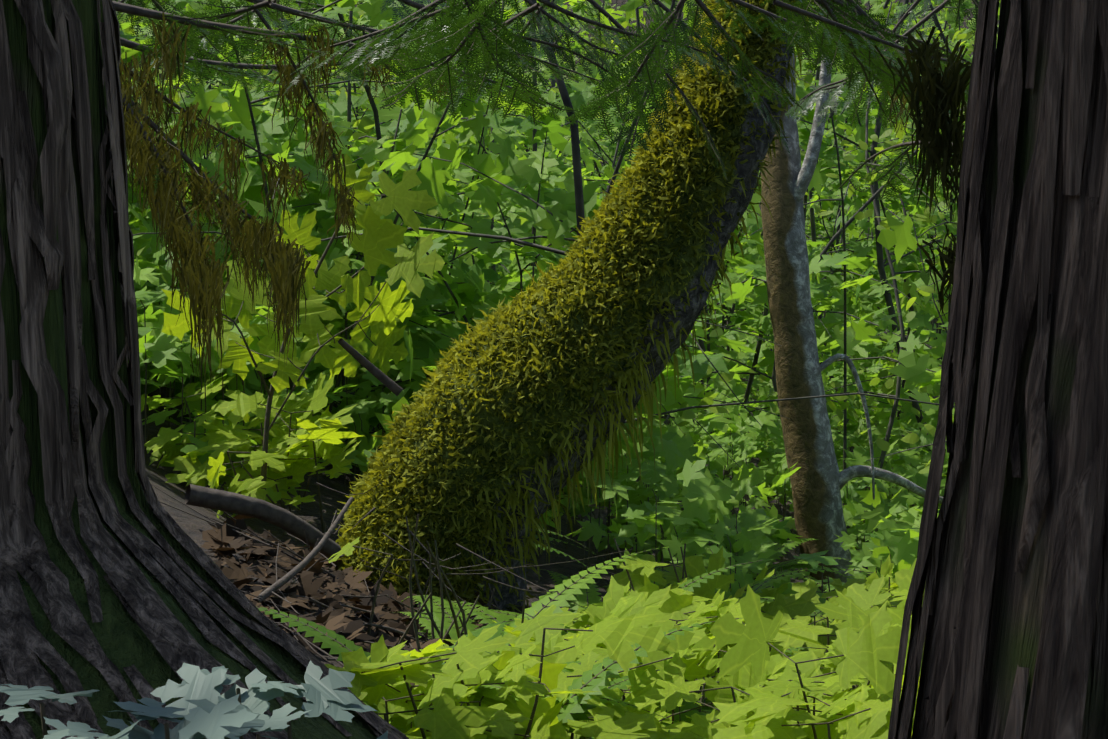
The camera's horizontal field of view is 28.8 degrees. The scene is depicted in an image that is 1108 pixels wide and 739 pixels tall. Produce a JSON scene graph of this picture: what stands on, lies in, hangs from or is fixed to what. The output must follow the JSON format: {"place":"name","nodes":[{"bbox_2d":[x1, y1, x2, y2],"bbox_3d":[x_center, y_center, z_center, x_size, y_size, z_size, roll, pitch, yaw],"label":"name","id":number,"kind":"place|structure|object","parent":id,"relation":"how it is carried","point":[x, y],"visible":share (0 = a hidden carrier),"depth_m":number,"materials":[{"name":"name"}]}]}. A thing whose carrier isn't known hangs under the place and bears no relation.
{"place":"outdoors","nodes":[
{"label":"outdoors","id":0,"kind":"place"},
{"bbox_2d":[119,12,971,394],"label":"hanging moss beards","id":1,"kind":"object","parent":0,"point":[937,132],"visible":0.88,"depth_m":5.54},
{"bbox_2d":[112,0,997,248],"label":"conifer bough","id":2,"kind":"object","parent":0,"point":[122,7],"visible":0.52,"depth_m":5.86,"materials":[{"name":"green plant"}]},
{"bbox_2d":[112,0,997,257],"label":"conifer needle sprays","id":3,"kind":"object","parent":2,"relation":"on","point":[462,20],"visible":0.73,"depth_m":5.84,"materials":[{"name":"green plant"}]},
{"bbox_2d":[118,0,998,691],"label":"forest ground","id":4,"kind":"structure","parent":0,"point":[192,526],"depth_m":9.58,"materials":[{"name":"brown soil"}]},
{"bbox_2d":[0,660,387,738],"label":"pale leaves","id":5,"kind":"object","parent":4,"relation":"on","point":[215,714],"visible":1,"depth_m":2.89,"materials":[{"name":"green plant"}]},
{"bbox_2d":[0,0,408,738],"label":"tree trunk","id":6,"kind":"object","parent":4,"relation":"on","point":[116,584],"visible":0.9,"depth_m":4.02,"materials":[{"name":"grey plant"}]},
{"bbox_2d":[162,154,444,500],"bbox_3d":[-0.977,-0.167,8.382,1.152,1.344,0.623,0,8,2],"label":"maple sapling","id":7,"kind":"object","parent":4,"relation":"on","point":[378,237],"depth_m":8.40,"materials":[{"name":"green plant"}]},
{"bbox_2d":[151,338,632,666],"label":"fallen twigs","id":8,"kind":"object","parent":4,"relation":"on","point":[317,540],"visible":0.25,"depth_m":7.21,"materials":[{"name":"brown wood"}]},
{"bbox_2d":[201,514,584,737],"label":"leaf litter","id":9,"kind":"object","parent":4,"relation":"on","point":[224,540],"visible":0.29,"depth_m":6.75,"materials":[{"name":"brown plant"}]},
{"bbox_2d":[128,201,954,688],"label":"shrubs","id":10,"kind":"object","parent":4,"relation":"on","point":[702,495],"depth_m":9.99,"materials":[{"name":"green plant"}]},
{"bbox_2d":[116,0,974,556],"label":"twigs","id":11,"kind":"object","parent":4,"relation":"on","point":[578,186],"visible":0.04,"depth_m":14.15,"materials":[{"name":"green plant"}]},
{"bbox_2d":[116,0,999,529],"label":"background foliage","id":12,"kind":"object","parent":4,"relation":"on","point":[510,164],"visible":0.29,"depth_m":11.48,"materials":[{"name":"green plant"}]},
{"bbox_2d":[256,495,882,738],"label":"fern fronds","id":13,"kind":"object","parent":4,"relation":"on","point":[577,594],"visible":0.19,"depth_m":6.92,"materials":[{"name":"green plant"}]},
{"bbox_2d":[346,0,805,610],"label":"leaning tree trunk","id":14,"kind":"object","parent":4,"relation":"on","point":[696,304],"visible":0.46,"depth_m":7.73,"materials":[{"name":"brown plant"}]},
{"bbox_2d":[334,0,815,613],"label":"moss","id":15,"kind":"object","parent":14,"relation":"on","point":[402,426],"visible":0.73,"depth_m":7.73,"materials":[{"name":"green plant"}]},
{"bbox_2d":[761,17,942,590],"bbox_3d":[1.688,-1.162,12.408,1.651,5.541,1.138,5,9,30],"label":"slender tree trunk","id":16,"kind":"object","parent":4,"relation":"on","point":[818,480],"visible":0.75,"depth_m":12.29,"materials":[{"name":"grey plant"}]},
{"bbox_2d":[888,0,1107,738],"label":"tree trunk","id":17,"kind":"object","parent":4,"relation":"on","point":[1009,629],"visible":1,"depth_m":2.68,"materials":[{"name":"brown plant"}]}
]}

